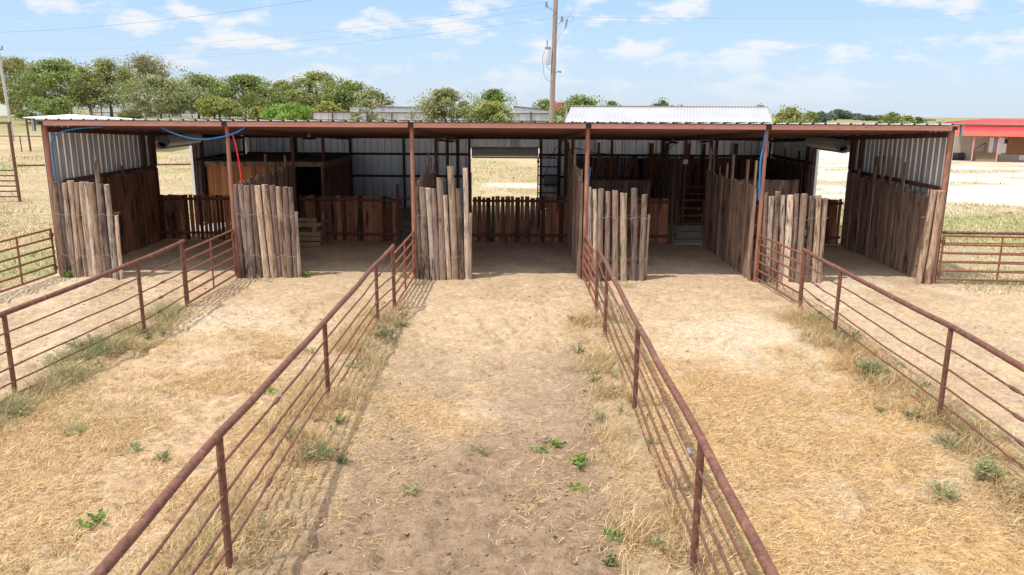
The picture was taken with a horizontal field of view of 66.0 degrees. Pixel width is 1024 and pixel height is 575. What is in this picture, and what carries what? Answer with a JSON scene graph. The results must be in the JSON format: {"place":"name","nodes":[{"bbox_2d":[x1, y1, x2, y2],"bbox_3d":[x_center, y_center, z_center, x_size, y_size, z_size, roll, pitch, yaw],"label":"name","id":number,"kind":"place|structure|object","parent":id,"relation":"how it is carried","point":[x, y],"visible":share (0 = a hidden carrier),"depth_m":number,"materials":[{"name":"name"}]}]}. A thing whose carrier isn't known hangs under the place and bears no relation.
{"place":"outdoors","nodes":[
{"label":"outdoors","id":0,"kind":"place"},
{"bbox_2d":[99,100,156,115],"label":"metal shed","id":1,"kind":"structure","parent":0,"point":[115,109],"depth_m":164.81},
{"bbox_2d":[191,222,805,244],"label":"concrete floor","id":2,"kind":"structure","parent":0,"point":[679,235],"depth_m":29.11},
{"bbox_2d":[0,108,1023,574],"bbox_3d":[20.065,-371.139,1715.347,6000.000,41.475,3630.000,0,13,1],"label":"ground","id":3,"kind":"structure","parent":0,"point":[678,278],"depth_m":13.87,"materials":[{"name":"soil"}]},
{"bbox_2d":[0,46,14,140],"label":"utility pole","id":4,"kind":"object","parent":3,"relation":"on","point":[5,96],"visible":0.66,"depth_m":86.05,"materials":[{"name":"wood"}]},
{"bbox_2d":[0,121,21,201],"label":"pipe archway","id":5,"kind":"object","parent":3,"relation":"on","point":[16,180],"visible":0.88,"depth_m":37.39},
{"bbox_2d":[0,55,62,104],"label":"tree","id":6,"kind":"object","parent":3,"relation":"on","point":[12,63],"visible":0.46,"depth_m":144.09,"materials":[{"name":"green plant"}]},
{"bbox_2d":[10,95,58,122],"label":"shrub","id":7,"kind":"object","parent":3,"relation":"on","point":[35,103],"visible":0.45,"depth_m":114.70,"materials":[{"name":"green plant"}]},
{"bbox_2d":[0,57,111,111],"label":"tree","id":8,"kind":"object","parent":3,"relation":"on","point":[48,76],"visible":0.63,"depth_m":139.31,"materials":[{"name":"green plant"}]},
{"bbox_2d":[37,96,83,122],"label":"shrub","id":9,"kind":"object","parent":3,"relation":"on","point":[64,105],"visible":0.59,"depth_m":113.09,"materials":[{"name":"green plant"}]},
{"bbox_2d":[37,345,91,364],"bbox_3d":[-8.137,1.229,14.326,0.920,0.273,0.921,0,13,1],"label":"weed","id":10,"kind":"object","parent":3,"relation":"on","point":[60,355],"visible":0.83,"depth_m":14.37,"materials":[{"name":"green plant"}]},
{"bbox_2d":[58,420,89,434],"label":"weed","id":11,"kind":"object","parent":3,"relation":"on","point":[78,429],"visible":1,"depth_m":11.24,"materials":[{"name":"green plant"}]},
{"bbox_2d":[22,114,132,150],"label":"open shed","id":12,"kind":"structure","parent":3,"relation":"on","point":[67,116],"depth_m":77.66,"materials":[{"name":"white metal"}]},
{"bbox_2d":[62,333,109,350],"bbox_3d":[-8.078,1.042,15.038,0.890,0.328,0.806,-8,15,-33],"label":"weed","id":13,"kind":"object","parent":3,"relation":"on","point":[98,338],"visible":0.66,"depth_m":15.02,"materials":[{"name":"green plant"}]},
{"bbox_2d":[62,65,113,115],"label":"tree","id":14,"kind":"object","parent":3,"relation":"on","point":[83,70],"visible":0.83,"depth_m":138.49,"materials":[{"name":"green plant"}]},
{"bbox_2d":[52,160,124,279],"bbox_3d":[-11.351,-1.741,21.097,1.707,3.298,0.278,0,13,1],"label":"log fence","id":15,"kind":"object","parent":3,"relation":"on","point":[90,251],"visible":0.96,"depth_m":21.06,"materials":[{"name":"wood"}]},
{"bbox_2d":[72,507,111,526],"bbox_3d":[-4.738,2.609,8.861,0.416,0.099,0.450,-7,15,-29],"label":"weed","id":16,"kind":"object","parent":3,"relation":"on","point":[95,517],"visible":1,"depth_m":8.87,"materials":[{"name":"green plant"}]},
{"bbox_2d":[0,239,188,401],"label":"pipe fence","id":17,"kind":"object","parent":3,"relation":"on","point":[6,334],"visible":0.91,"depth_m":14.32,"materials":[{"name":"metal"}]},
{"bbox_2d":[69,56,142,116],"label":"tree","id":18,"kind":"object","parent":3,"relation":"on","point":[104,66],"visible":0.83,"depth_m":140.59,"materials":[{"name":"green plant"}]},
{"bbox_2d":[67,166,161,256],"bbox_3d":[-12.206,-2.296,24.216,0.151,2.770,5.756,0,13,1],"label":"plank partition","id":19,"kind":"object","parent":3,"relation":"on","point":[126,203],"visible":0.52,"depth_m":25.35,"materials":[{"name":"wood"}]},
{"bbox_2d":[121,440,147,451],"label":"weed","id":20,"kind":"object","parent":3,"relation":"on","point":[135,447],"visible":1,"depth_m":10.67,"materials":[{"name":"green plant"}]},
{"bbox_2d":[109,51,191,116],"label":"tree","id":21,"kind":"object","parent":3,"relation":"on","point":[152,68],"visible":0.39,"depth_m":153.35,"materials":[{"name":"green plant"}]},
{"bbox_2d":[102,74,211,118],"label":"tree","id":22,"kind":"object","parent":3,"relation":"on","point":[177,98],"visible":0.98,"depth_m":122.91,"materials":[{"name":"green plant"}]},
{"bbox_2d":[154,72,232,118],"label":"tree","id":23,"kind":"object","parent":3,"relation":"on","point":[201,80],"visible":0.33,"depth_m":135.11,"materials":[{"name":"green plant"}]},
{"bbox_2d":[158,194,231,239],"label":"plank wall","id":24,"kind":"structure","parent":3,"relation":"on","point":[175,219],"depth_m":27.19,"materials":[{"name":"wood"}]},
{"bbox_2d":[193,95,233,119],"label":"tree","id":25,"kind":"object","parent":3,"relation":"on","point":[207,102],"visible":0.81,"depth_m":122.20,"materials":[{"name":"green plant"}]},
{"bbox_2d":[212,98,243,119],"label":"tree","id":26,"kind":"object","parent":3,"relation":"on","point":[223,107],"visible":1,"depth_m":120.82,"materials":[{"name":"green plant"}]},
{"bbox_2d":[90,244,395,574],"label":"pipe fence","id":27,"kind":"object","parent":3,"relation":"on","point":[110,560],"visible":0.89,"depth_m":8.12,"materials":[{"name":"brown metal"}]},
{"bbox_2d":[199,73,286,116],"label":"tree","id":28,"kind":"object","parent":3,"relation":"on","point":[249,84],"visible":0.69,"depth_m":133.05,"materials":[{"name":"green plant"}]},
{"bbox_2d":[242,105,269,119],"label":"shrub","id":29,"kind":"object","parent":3,"relation":"on","point":[255,113],"visible":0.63,"depth_m":126.51,"materials":[{"name":"green plant"}]},
{"bbox_2d":[237,154,296,274],"bbox_3d":[-7.446,-2.462,24.096,0.150,3.200,5.707,0,13,1],"label":"plank partition","id":30,"kind":"object","parent":3,"relation":"on","point":[284,176],"visible":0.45,"depth_m":24.46,"materials":[{"name":"wood"}]},
{"bbox_2d":[233,184,301,278],"bbox_3d":[-6.596,-1.447,21.288,1.714,2.691,0.288,0,13,1],"label":"log fence","id":31,"kind":"object","parent":3,"relation":"on","point":[282,262],"visible":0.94,"depth_m":21.20,"materials":[{"name":"wood"}]},
{"bbox_2d":[204,154,351,221],"bbox_3d":[-9.654,-4.270,33.382,4.720,2.430,4.950,0,13,1],"label":"tack room","id":32,"kind":"object","parent":3,"relation":"on","point":[309,174],"visible":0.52,"depth_m":31.95,"materials":[{"name":"brown wood"}]},
{"bbox_2d":[256,79,304,112],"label":"tree","id":33,"kind":"object","parent":3,"relation":"on","point":[275,85],"visible":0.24,"depth_m":139.50,"materials":[{"name":"green plant"}]},
{"bbox_2d":[259,101,315,120],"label":"shrub","id":34,"kind":"object","parent":3,"relation":"on","point":[294,110],"visible":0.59,"depth_m":106.73,"materials":[{"name":"green plant"}]},
{"bbox_2d":[298,212,327,245],"bbox_3d":[-6.781,-1.964,26.472,0.980,1.030,0.885,0,13,1],"label":"wooden crib","id":35,"kind":"object","parent":3,"relation":"on","point":[314,235],"visible":0.78,"depth_m":26.15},
{"bbox_2d":[278,70,354,108],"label":"tree","id":36,"kind":"object","parent":3,"relation":"on","point":[309,97],"visible":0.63,"depth_m":132.21,"materials":[{"name":"green plant"}]},
{"bbox_2d":[297,438,345,462],"bbox_3d":[-2.594,2.151,10.490,0.676,0.240,0.627,-12,18,-42],"label":"weed","id":37,"kind":"object","parent":3,"relation":"on","point":[320,449],"visible":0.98,"depth_m":10.46,"materials":[{"name":"green plant"}]},
{"bbox_2d":[311,101,344,111],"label":"tree","id":38,"kind":"object","parent":3,"relation":"on","point":[327,106],"visible":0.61,"depth_m":116.41,"materials":[{"name":"green plant"}]},
{"bbox_2d":[298,195,396,240],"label":"plank wall","id":39,"kind":"structure","parent":3,"relation":"on","point":[346,222],"depth_m":27.12,"materials":[{"name":"wood"}]},
{"bbox_2d":[319,80,376,111],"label":"tree","id":40,"kind":"object","parent":3,"relation":"on","point":[345,93],"visible":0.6,"depth_m":124.52,"materials":[{"name":"green plant"}]},
{"bbox_2d":[348,98,387,121],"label":"tree","id":41,"kind":"object","parent":3,"relation":"on","point":[367,103],"visible":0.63,"depth_m":87.67,"materials":[{"name":"green plant"}]},
{"bbox_2d":[353,87,397,107],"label":"tree","id":42,"kind":"object","parent":3,"relation":"on","point":[378,95],"visible":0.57,"depth_m":116.28,"materials":[{"name":"green plant"}]},
{"bbox_2d":[348,106,424,111],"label":"metal shed","id":43,"kind":"structure","parent":3,"relation":"on","point":[396,109],"depth_m":97.69,"materials":[{"name":"metal"}]},
{"bbox_2d":[374,326,399,340],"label":"weed","id":44,"kind":"object","parent":3,"relation":"on","point":[382,332],"visible":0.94,"depth_m":15.72,"materials":[{"name":"green plant"}]},
{"bbox_2d":[396,184,400,241],"bbox_3d":[-3.910,-2.503,27.076,0.100,2.080,0.100,0,13,1],"label":"gate post","id":45,"kind":"object","parent":3,"relation":"on","point":[398,213],"visible":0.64,"depth_m":27.02,"materials":[{"name":"wood"}]},
{"bbox_2d":[399,482,423,494],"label":"weed","id":46,"kind":"object","parent":3,"relation":"on","point":[414,485],"visible":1,"depth_m":9.59,"materials":[{"name":"green plant"}]},
{"bbox_2d":[415,153,437,277],"bbox_3d":[-2.605,-2.436,24.035,0.152,3.230,5.725,0,13,1],"label":"plank partition","id":47,"kind":"object","parent":3,"relation":"on","point":[427,179],"visible":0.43,"depth_m":23.97,"materials":[{"name":"wood"}]},
{"bbox_2d":[312,110,548,122],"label":"metal windbreak","id":48,"kind":"object","parent":3,"relation":"on","point":[531,117],"visible":0.21,"depth_m":92.96,"materials":[{"name":"metal"}]},
{"bbox_2d":[415,166,472,280],"bbox_3d":[-1.863,-1.659,21.189,1.595,3.201,0.278,0,13,1],"label":"log fence","id":49,"kind":"object","parent":3,"relation":"on","point":[439,261],"visible":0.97,"depth_m":21.15,"materials":[{"name":"wood"}]},
{"bbox_2d":[405,86,484,121],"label":"tree","id":50,"kind":"object","parent":3,"relation":"on","point":[445,97],"visible":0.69,"depth_m":83.27,"materials":[{"name":"green plant"}]},
{"bbox_2d":[468,172,471,212],"bbox_3d":[-1.429,-2.688,27.004,0.100,2.500,0.100,0,13,1],"label":"gate post","id":51,"kind":"object","parent":3,"relation":"on","point":[470,192],"visible":0.57,"depth_m":26.83,"materials":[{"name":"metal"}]},
{"bbox_2d":[464,98,520,121],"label":"tree","id":52,"kind":"object","parent":3,"relation":"on","point":[487,109],"visible":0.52,"depth_m":81.65,"materials":[{"name":"green plant"}]},
{"bbox_2d":[472,88,517,112],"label":"tree","id":53,"kind":"object","parent":3,"relation":"on","point":[497,94],"visible":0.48,"depth_m":124.26,"materials":[{"name":"green plant"}]},
{"bbox_2d":[31,118,963,283],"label":"open barn","id":54,"kind":"structure","parent":3,"relation":"on","point":[387,157],"depth_m":25.41,"materials":[{"name":"red metal"}]},
{"bbox_2d":[0,228,57,292],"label":"pipe gate","id":55,"kind":"structure","parent":54,"relation":"attached to","point":[54,265],"depth_m":20.25,"materials":[{"name":"metal"}]},
{"bbox_2d":[50,126,102,180],"bbox_3d":[-11.463,-3.520,20.833,1.447,1.482,0.054,1,13,2],"label":"water hose","id":56,"kind":"object","parent":54,"relation":"attached to","point":[61,132],"visible":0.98,"depth_m":20.73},
{"bbox_2d":[157,133,201,148],"bbox_3d":[-11.969,-5.320,28.492,0.432,0.477,2.960,0,13,1],"label":"roller door","id":57,"kind":"structure","parent":54,"relation":"attached to","point":[168,141],"depth_m":27.85,"materials":[{"name":"grey metal"}]},
{"bbox_2d":[161,127,244,139],"bbox_3d":[-8.085,-4.036,20.609,2.249,0.357,0.105,1,13,2],"label":"water hose","id":58,"kind":"object","parent":54,"relation":"attached to","point":[241,129],"visible":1,"depth_m":20.64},
{"bbox_2d":[184,229,236,303],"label":"pipe gate","id":59,"kind":"structure","parent":54,"relation":"attached to","point":[234,267],"depth_m":19.65,"materials":[{"name":"metal"}]},
{"bbox_2d":[394,231,415,304],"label":"pipe gate","id":60,"kind":"structure","parent":54,"relation":"attached to","point":[413,269],"depth_m":19.64,"materials":[{"name":"metal"}]},
{"bbox_2d":[472,147,540,157],"bbox_3d":[-0.255,-6.044,35.302,3.090,0.519,0.474,0,13,1],"label":"roller door","id":61,"kind":"structure","parent":54,"relation":"attached to","point":[517,152],"depth_m":35.12,"materials":[{"name":"grey metal"}]},
{"bbox_2d":[537,157,558,210],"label":"metal gate","id":62,"kind":"structure","parent":54,"relation":"attached to","point":[538,175],"depth_m":34.24,"materials":[{"name":"metal"}]},
{"bbox_2d":[544,174,556,186],"bbox_3d":[1.728,-4.821,35.496,0.610,0.580,0.180,0,13,1],"label":"meter box","id":63,"kind":"object","parent":54,"relation":"attached to","point":[550,179],"visible":0.81,"depth_m":35.42,"materials":[{"name":"grey metal"}]},
{"bbox_2d":[582,233,595,304],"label":"pipe gate","id":64,"kind":"structure","parent":54,"relation":"attached to","point":[584,272],"depth_m":19.74,"materials":[{"name":"metal"}]},
{"bbox_2d":[566,143,761,209],"bbox_3d":[6.875,-4.984,35.531,8.960,3.000,0.040,0,13,1],"label":"plank lining","id":65,"kind":"object","parent":54,"relation":"attached to","point":[695,167],"visible":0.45,"depth_m":35.44,"materials":[{"name":"wood"}]},
{"bbox_2d":[674,186,705,221],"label":"pipe gate","id":66,"kind":"structure","parent":54,"relation":"attached to","point":[686,200],"depth_m":30.93,"materials":[{"name":"metal"}]},
{"bbox_2d":[758,131,765,199],"bbox_3d":[6.533,-3.193,20.649,0.115,1.801,0.103,-5,14,-21],"label":"water hose","id":67,"kind":"object","parent":54,"relation":"attached to","point":[760,162],"visible":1,"depth_m":20.62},
{"bbox_2d":[755,235,802,302],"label":"pipe gate","id":68,"kind":"structure","parent":54,"relation":"attached to","point":[779,264],"depth_m":19.78,"materials":[{"name":"metal"}]},
{"bbox_2d":[765,146,803,210],"bbox_3d":[11.367,-4.386,33.200,0.040,2.930,4.733,0,13,1],"label":"plank lining","id":69,"kind":"object","parent":54,"relation":"attached to","point":[777,169],"visible":0.4,"depth_m":32.81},
{"bbox_2d":[805,137,847,152],"bbox_3d":[11.269,-5.152,28.334,0.432,0.477,3.010,0,13,1],"label":"roller door","id":70,"kind":"structure","parent":54,"relation":"attached to","point":[831,144],"depth_m":27.79,"materials":[{"name":"grey metal"}]},
{"bbox_2d":[937,235,1023,281],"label":"pipe gate","id":71,"kind":"structure","parent":54,"relation":"attached to","point":[942,253],"depth_m":20.99,"materials":[{"name":"metal"}]},
{"bbox_2d":[0,293,1023,574],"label":"dry grass","id":72,"kind":"structure","parent":3,"relation":"on","point":[46,377],"depth_m":11.98,"materials":[{"name":"plant"}]},
{"bbox_2d":[0,324,1023,574],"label":"loose straw","id":73,"kind":"object","parent":3,"relation":"on","point":[768,476],"visible":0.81,"depth_m":10.46,"materials":[{"name":"plant"}]},
{"bbox_2d":[5,276,1023,574],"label":"dirt clods","id":74,"kind":"object","parent":3,"relation":"on","point":[465,432],"visible":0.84,"depth_m":10.74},
{"bbox_2d":[472,196,566,241],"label":"plank wall","id":75,"kind":"structure","parent":3,"relation":"on","point":[554,216],"depth_m":27.08,"materials":[{"name":"wood"}]},
{"bbox_2d":[532,98,560,122],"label":"tree","id":76,"kind":"object","parent":3,"relation":"on","point":[544,103],"visible":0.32,"depth_m":145.28,"materials":[{"name":"green plant"}]},
{"bbox_2d":[542,0,573,122],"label":"utility pole","id":77,"kind":"object","parent":3,"relation":"on","point":[550,56],"visible":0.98,"depth_m":42.12,"materials":[{"name":"brown wood"}]},
{"bbox_2d":[600,12,1013,18],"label":"power line","id":78,"kind":"object","parent":77,"relation":"attached to","point":[764,18],"visible":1,"depth_m":51.65,"materials":[{"name":"metal"}]},
{"bbox_2d":[566,149,582,278],"bbox_3d":[1.921,-2.483,23.973,0.157,3.400,5.722,0,13,1],"label":"plank partition","id":79,"kind":"object","parent":3,"relation":"on","point":[574,211],"visible":0.9,"depth_m":23.45,"materials":[{"name":"wood"}]},
{"bbox_2d":[545,94,614,122],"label":"tree","id":80,"kind":"object","parent":3,"relation":"on","point":[578,100],"visible":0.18,"depth_m":87.06,"materials":[{"name":"green plant"}]},
{"bbox_2d":[567,452,595,466],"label":"weed","id":81,"kind":"object","parent":3,"relation":"on","point":[578,460],"visible":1,"depth_m":10.34,"materials":[{"name":"green plant"}]},
{"bbox_2d":[601,551,619,565],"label":"weed","id":82,"kind":"object","parent":3,"relation":"on","point":[608,560],"visible":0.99,"depth_m":8.07,"materials":[{"name":"green plant"}]},
{"bbox_2d":[601,526,629,541],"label":"weed","id":83,"kind":"object","parent":3,"relation":"on","point":[615,537],"visible":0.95,"depth_m":8.61,"materials":[{"name":"green plant"}]},
{"bbox_2d":[583,180,650,213],"bbox_3d":[3.833,-3.372,31.061,3.192,1.770,0.035,0,13,1],"label":"stall front","id":84,"kind":"object","parent":3,"relation":"on","point":[626,186],"visible":0.3,"depth_m":30.90,"materials":[{"name":"brown wood"}]},
{"bbox_2d":[586,186,649,281],"bbox_3d":[2.822,-1.369,21.195,1.736,2.684,0.290,0,13,1],"label":"log fence","id":85,"kind":"object","parent":3,"relation":"on","point":[595,228],"visible":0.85,"depth_m":21.10,"materials":[{"name":"wood"}]},
{"bbox_2d":[582,197,670,242],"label":"plank wall","id":86,"kind":"structure","parent":3,"relation":"on","point":[658,229],"depth_m":27.03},
{"bbox_2d":[660,154,681,224],"bbox_3d":[6.667,-4.194,33.258,0.157,2.618,4.550,0,13,1],"label":"plank partition","id":87,"kind":"object","parent":3,"relation":"on","point":[669,164],"visible":0.6,"depth_m":33.01,"materials":[{"name":"wood"}]},
{"bbox_2d":[669,175,675,243],"bbox_3d":[5.470,-2.608,26.941,0.100,2.450,0.100,0,13,1],"label":"gate post","id":88,"kind":"object","parent":3,"relation":"on","point":[672,209],"visible":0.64,"depth_m":26.89,"materials":[{"name":"wood"}]},
{"bbox_2d":[674,199,703,239],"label":"pipe gate","id":89,"kind":"structure","parent":88,"relation":"attached to","point":[702,208],"depth_m":26.90,"materials":[{"name":"metal"}]},
{"bbox_2d":[594,245,778,574],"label":"pipe fence","id":90,"kind":"object","parent":3,"relation":"on","point":[767,565],"visible":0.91,"depth_m":8.31,"materials":[{"name":"brown metal"}]},
{"bbox_2d":[702,147,757,280],"bbox_3d":[6.563,-2.426,23.948,0.152,3.350,5.712,0,13,1],"label":"plank partition","id":91,"kind":"object","parent":3,"relation":"on","point":[729,224],"visible":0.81,"depth_m":23.39,"materials":[{"name":"wood"}]},
{"bbox_2d":[730,179,799,211],"bbox_3d":[9.508,-3.351,30.999,3.442,1.820,0.035,0,13,1],"label":"stall front","id":92,"kind":"object","parent":3,"relation":"on","point":[786,187],"visible":0.17,"depth_m":30.83,"materials":[{"name":"brown wood"}]},
{"bbox_2d":[766,104,815,123],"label":"tree","id":93,"kind":"object","parent":3,"relation":"on","point":[794,114],"visible":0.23,"depth_m":75.46,"materials":[{"name":"green plant"}]},
{"bbox_2d":[758,191,827,283],"bbox_3d":[7.534,-1.284,21.164,1.785,2.584,0.278,0,13,1],"label":"log fence","id":94,"kind":"object","parent":3,"relation":"on","point":[770,220],"visible":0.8,"depth_m":21.06,"materials":[{"name":"wood"}]},
{"bbox_2d":[753,198,843,243],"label":"plank wall","id":95,"kind":"structure","parent":3,"relation":"on","point":[834,206],"depth_m":26.98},
{"bbox_2d":[801,111,819,123],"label":"tree","id":96,"kind":"object","parent":3,"relation":"on","point":[814,115],"visible":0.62,"depth_m":203.86,"materials":[{"name":"green plant"}]},
{"bbox_2d":[831,327,861,340],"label":"weed","id":97,"kind":"object","parent":3,"relation":"on","point":[846,335],"visible":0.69,"depth_m":15.64,"materials":[{"name":"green plant"}]},
{"bbox_2d":[853,354,891,375],"bbox_3d":[6.332,1.356,13.878,0.663,0.358,0.704,0,13,1],"label":"weed","id":98,"kind":"object","parent":3,"relation":"on","point":[867,364],"visible":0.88,"depth_m":13.77,"materials":[{"name":"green plant"}]},
{"bbox_2d":[840,156,931,281],"bbox_3d":[11.281,-2.344,23.931,0.155,3.250,5.750,0,13,1],"label":"plank partition","id":99,"kind":"object","parent":3,"relation":"on","point":[870,215],"visible":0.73,"depth_m":23.74,"materials":[{"name":"wood"}]},
{"bbox_2d":[875,111,905,123],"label":"tree","id":100,"kind":"object","parent":3,"relation":"on","point":[892,117],"visible":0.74,"depth_m":183.90,"materials":[{"name":"green plant"}]},
{"bbox_2d":[799,248,1023,483],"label":"pipe fence","id":101,"kind":"object","parent":3,"relation":"on","point":[952,328],"visible":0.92,"depth_m":11.99,"materials":[{"name":"metal"}]},
{"bbox_2d":[915,189,944,284],"bbox_3d":[11.129,-1.286,21.061,0.491,2.675,0.276,0,13,1],"label":"log fence","id":102,"kind":"object","parent":3,"relation":"on","point":[927,263],"visible":0.92,"depth_m":20.97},
{"bbox_2d":[923,476,964,501],"bbox_3d":[5.228,2.439,9.515,0.454,0.206,0.478,7,14,25],"label":"weed","id":103,"kind":"object","parent":3,"relation":"on","point":[937,486],"visible":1,"depth_m":9.49,"materials":[{"name":"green plant"}]},
{"bbox_2d":[926,431,965,448],"bbox_3d":[6.069,2.116,10.978,0.543,0.188,0.498,0,13,1],"label":"weed","id":104,"kind":"object","parent":3,"relation":"on","point":[947,439],"visible":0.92,"depth_m":11.01,"materials":[{"name":"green plant"}]},
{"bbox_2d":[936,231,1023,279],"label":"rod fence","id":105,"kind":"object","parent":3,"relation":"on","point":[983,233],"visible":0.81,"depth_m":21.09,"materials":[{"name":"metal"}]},
{"bbox_2d":[941,119,1023,161],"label":"red roof house","id":106,"kind":"structure","parent":3,"relation":"on","point":[983,140],"depth_m":89.97,"materials":[{"name":"metal"}]},
{"bbox_2d":[966,453,1012,480],"bbox_3d":[6.003,2.269,9.930,0.464,0.350,0.449,0,13,1],"label":"weed","id":107,"kind":"object","parent":3,"relation":"on","point":[981,465],"visible":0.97,"depth_m":9.90,"materials":[{"name":"green plant"}]},
{"bbox_2d":[0,154,1023,294],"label":"pasture grass","id":108,"kind":"structure","parent":0,"point":[15,231],"depth_m":32.22,"materials":[{"name":"plant"}]},
{"bbox_2d":[0,0,1023,117],"label":"sky","id":109,"kind":"structure","parent":0,"point":[934,64],"materials":[{"name":"blue"}]},
{"bbox_2d":[513,106,548,112],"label":"metal shed","id":110,"kind":"structure","parent":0,"point":[519,109],"depth_m":97.52,"materials":[{"name":"metal"}]},
{"bbox_2d":[561,105,771,122],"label":"white roof shed","id":111,"kind":"structure","parent":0,"point":[675,114],"depth_m":50.18,"materials":[{"name":"beige"}]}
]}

